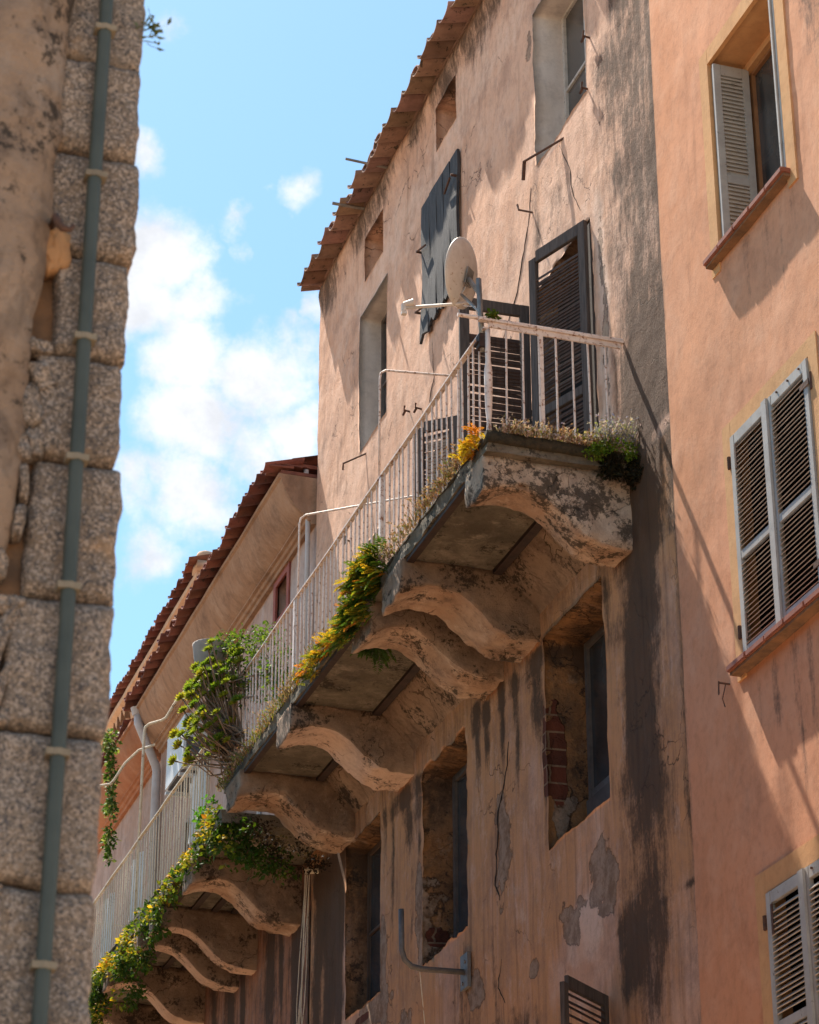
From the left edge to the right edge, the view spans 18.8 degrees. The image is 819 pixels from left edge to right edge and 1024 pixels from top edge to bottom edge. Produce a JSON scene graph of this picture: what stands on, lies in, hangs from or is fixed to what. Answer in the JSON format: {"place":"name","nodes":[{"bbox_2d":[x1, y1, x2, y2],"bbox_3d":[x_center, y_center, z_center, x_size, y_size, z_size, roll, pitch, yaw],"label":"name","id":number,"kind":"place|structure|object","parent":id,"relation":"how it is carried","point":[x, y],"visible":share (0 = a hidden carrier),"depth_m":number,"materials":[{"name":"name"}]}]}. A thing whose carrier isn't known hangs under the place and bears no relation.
{"place":"outdoors","nodes":[
{"label":"outdoors","id":0,"kind":"place"},
{"bbox_2d":[0,0,143,1023],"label":"stone building","id":1,"kind":"structure","parent":0,"point":[70,90],"depth_m":6.72,"materials":[{"name":"stone"}]},
{"bbox_2d":[134,7,170,50],"bbox_3d":[-0.773,-1.454,7.421,0.111,0.108,0.117,8,-27,-16],"label":"grass tuft","id":2,"kind":"object","parent":1,"relation":"on","point":[153,27],"visible":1,"depth_m":7.42,"materials":[{"name":"green plant"}]},
{"bbox_2d":[89,455,317,1023],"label":"tiled house","id":3,"kind":"structure","parent":0,"point":[228,949],"depth_m":27.88,"materials":[{"name":"paint"}]},
{"bbox_2d":[101,892,114,959],"bbox_3d":[-3.709,5.080,30.400,0.068,0.720,0.500,8,-27,-16],"label":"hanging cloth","id":4,"kind":"object","parent":3,"relation":"hanging from","point":[108,924],"visible":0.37,"depth_m":30.29,"materials":[{"name":"grey fabric"}]},
{"bbox_2d":[128,851,145,921],"bbox_3d":[-3.199,4.393,28.989,0.068,0.720,0.600,8,-27,-16],"label":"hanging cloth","id":5,"kind":"object","parent":3,"relation":"hanging from","point":[138,884],"visible":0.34,"depth_m":28.91,"materials":[{"name":"grey fabric"}]},
{"bbox_2d":[165,713,207,797],"bbox_3d":[-2.794,3.083,31.232,0.370,0.800,1.007,8,-27,-16],"label":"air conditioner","id":6,"kind":"object","parent":3,"relation":"attached to","point":[175,771],"visible":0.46,"depth_m":31.07,"materials":[{"name":"white metal"}]},
{"bbox_2d":[87,802,301,1023],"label":"vine","id":7,"kind":"object","parent":3,"relation":"hanging from","point":[117,963],"visible":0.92,"depth_m":26.59,"materials":[{"name":"green plant"}]},
{"bbox_2d":[188,767,205,844],"bbox_3d":[-2.272,3.142,26.425,0.068,0.720,0.600,8,-27,-16],"label":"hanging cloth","id":8,"kind":"object","parent":3,"relation":"hanging from","point":[204,785],"visible":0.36,"depth_m":26.37,"materials":[{"name":"grey fabric"}]},
{"bbox_2d":[191,794,222,829],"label":"leafy tuft","id":9,"kind":"object","parent":3,"relation":"on","point":[198,816],"visible":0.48,"depth_m":25.54,"materials":[{"name":"green plant"}]},
{"bbox_2d":[108,0,454,699],"label":"sky","id":10,"kind":"structure","parent":0,"point":[251,114],"materials":[{"name":"blue"}]},
{"bbox_2d":[649,0,818,1023],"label":"orange building","id":11,"kind":"structure","parent":0,"point":[735,83],"depth_m":16.23,"materials":[{"name":"paint"}]},
{"bbox_2d":[749,47,780,194],"bbox_3d":[2.628,-2.694,17.197,0.058,1.560,1.030,8,-27,-16],"label":"window","id":12,"kind":"structure","parent":11,"relation":"in","point":[761,80],"depth_m":17.61,"materials":[{"name":"grey glass"}]},
{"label":"ground","id":13,"kind":"structure","parent":0,"visible":0},
{"bbox_2d":[91,718,160,968],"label":"house","id":14,"kind":"structure","parent":13,"relation":"on","point":[125,826],"depth_m":35.15,"materials":[{"name":"paint"}]},
{"bbox_2d":[98,728,121,866],"bbox_3d":[-4.077,3.899,33.708,0.355,2.159,0.945,8,-27,-16],"label":"creeper","id":15,"kind":"object","parent":14,"relation":"hanging from","point":[107,810],"visible":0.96,"depth_m":33.59,"materials":[{"name":"green plant"}]},
{"bbox_2d":[101,550,211,748],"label":"house","id":16,"kind":"structure","parent":13,"relation":"on","point":[118,715],"depth_m":39.16,"materials":[{"name":"paint"}]},
{"bbox_2d":[224,0,700,1023],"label":"old building","id":17,"kind":"structure","parent":13,"relation":"on","point":[476,794],"depth_m":20.37,"materials":[{"name":"paint"}]},
{"bbox_2d":[167,638,249,779],"bbox_3d":[-1.981,1.970,24.707,0.675,1.281,1.032,8,-27,-16],"label":"tree succulent","id":18,"kind":"object","parent":17,"relation":"on","point":[225,738],"visible":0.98,"depth_m":24.60,"materials":[{"name":"green plant"}]},
{"bbox_2d":[192,620,291,715],"bbox_3d":[-1.525,1.642,24.409,0.562,1.514,2.461,14,-29,-26],"label":"potted bush","id":19,"kind":"object","parent":17,"relation":"on","point":[220,649],"visible":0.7,"depth_m":24.62,"materials":[{"name":"green plant"}]},
{"bbox_2d":[215,614,337,791],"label":"dry weeds","id":20,"kind":"object","parent":17,"relation":"on","point":[272,712],"visible":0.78,"depth_m":23.10,"materials":[{"name":"plant"}]},
{"bbox_2d":[245,818,331,877],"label":"creeping roots","id":21,"kind":"object","parent":17,"relation":"attached to","point":[274,841],"visible":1,"depth_m":24.34,"materials":[{"name":"plant"}]},
{"bbox_2d":[293,623,334,685],"bbox_3d":[-0.812,1.247,21.532,0.246,0.281,1.318,8,-27,-16],"label":"fern","id":22,"kind":"object","parent":17,"relation":"on","point":[314,659],"visible":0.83,"depth_m":21.61,"materials":[{"name":"yellow plant"}]},
{"bbox_2d":[320,534,388,656],"bbox_3d":[-0.449,0.696,20.460,0.314,0.706,1.344,8,-27,-16],"label":"fern","id":23,"kind":"object","parent":17,"relation":"on","point":[365,572],"visible":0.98,"depth_m":20.32,"materials":[{"name":"green plant"}]},
{"bbox_2d":[350,649,395,674],"bbox_3d":[-0.311,1.182,20.979,0.343,0.271,0.599,-10,-28,19],"label":"fern","id":24,"kind":"object","parent":17,"relation":"on","point":[383,655],"visible":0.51,"depth_m":20.99,"materials":[{"name":"green plant"}]},
{"bbox_2d":[367,840,380,1000],"bbox_3d":[-0.219,3.871,23.530,0.058,1.710,1.150,8,-27,-16],"label":"window","id":25,"kind":"structure","parent":17,"relation":"in","point":[374,855],"depth_m":23.93,"materials":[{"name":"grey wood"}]},
{"bbox_2d":[381,313,386,417],"bbox_3d":[-0.137,-1.512,25.893,0.058,1.660,0.990,8,-27,-16],"label":"window","id":26,"kind":"structure","parent":17,"relation":"in","point":[383,323],"depth_m":26.38,"materials":[{"name":"grey glass"}]},
{"bbox_2d":[371,436,473,562],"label":"dry weeds","id":27,"kind":"object","parent":17,"relation":"on","point":[447,475],"visible":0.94,"depth_m":19.09,"materials":[{"name":"plant"}]},
{"bbox_2d":[401,237,484,352],"bbox_3d":[0.310,-1.634,18.917,0.638,1.165,0.586,8,-27,-16],"label":"satellite dish","id":28,"kind":"object","parent":17,"relation":"attached to","point":[463,284],"visible":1,"depth_m":19.03,"materials":[{"name":"metal"}]},
{"bbox_2d":[452,763,467,937],"bbox_3d":[0.579,2.919,21.475,0.058,1.740,1.170,8,-27,-16],"label":"window","id":29,"kind":"structure","parent":17,"relation":"in","point":[459,780],"depth_m":21.89,"materials":[{"name":"grey glass"}]},
{"bbox_2d":[448,422,484,464],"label":"flowers","id":30,"kind":"object","parent":17,"relation":"on","point":[465,451],"visible":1,"depth_m":18.13,"materials":[{"name":"yellow plant"}]},
{"bbox_2d":[484,308,501,319],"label":"moss tuft","id":31,"kind":"object","parent":17,"relation":"on","point":[493,314],"visible":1,"depth_m":18.56,"materials":[{"name":"green plant"}]},
{"bbox_2d":[494,413,626,452],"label":"dry weeds","id":32,"kind":"object","parent":17,"relation":"on","point":[563,436],"visible":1,"depth_m":18.11,"materials":[{"name":"plant"}]},
{"bbox_2d":[561,0,586,121],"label":"window","id":33,"kind":"structure","parent":17,"relation":"in","point":[572,22],"depth_m":21.83,"materials":[{"name":"grey glass"}]},
{"bbox_2d":[584,625,609,798],"bbox_3d":[1.594,1.388,18.962,0.058,1.330,1.250,8,-27,-16],"label":"window","id":34,"kind":"structure","parent":17,"relation":"in","point":[595,669],"depth_m":19.34,"materials":[{"name":"grey glass"}]},
{"bbox_2d":[581,436,639,465],"bbox_3d":[1.476,-0.441,18.223,0.470,0.227,0.282,8,-27,-16],"label":"herb clump","id":35,"kind":"object","parent":17,"relation":"on","point":[599,448],"visible":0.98,"depth_m":18.17,"materials":[{"name":"green plant"}]},
{"bbox_2d":[587,409,642,448],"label":"dry weeds","id":36,"kind":"object","parent":17,"relation":"on","point":[621,433],"visible":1,"depth_m":18.25,"materials":[{"name":"beige plant"}]},
{"bbox_2d":[596,451,643,490],"bbox_3d":[1.565,-0.310,18.169,0.381,0.298,0.219,3,-26,-7],"label":"root mat","id":37,"kind":"object","parent":17,"relation":"hanging from","point":[612,469],"visible":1,"depth_m":18.15,"materials":[{"name":"plant"}]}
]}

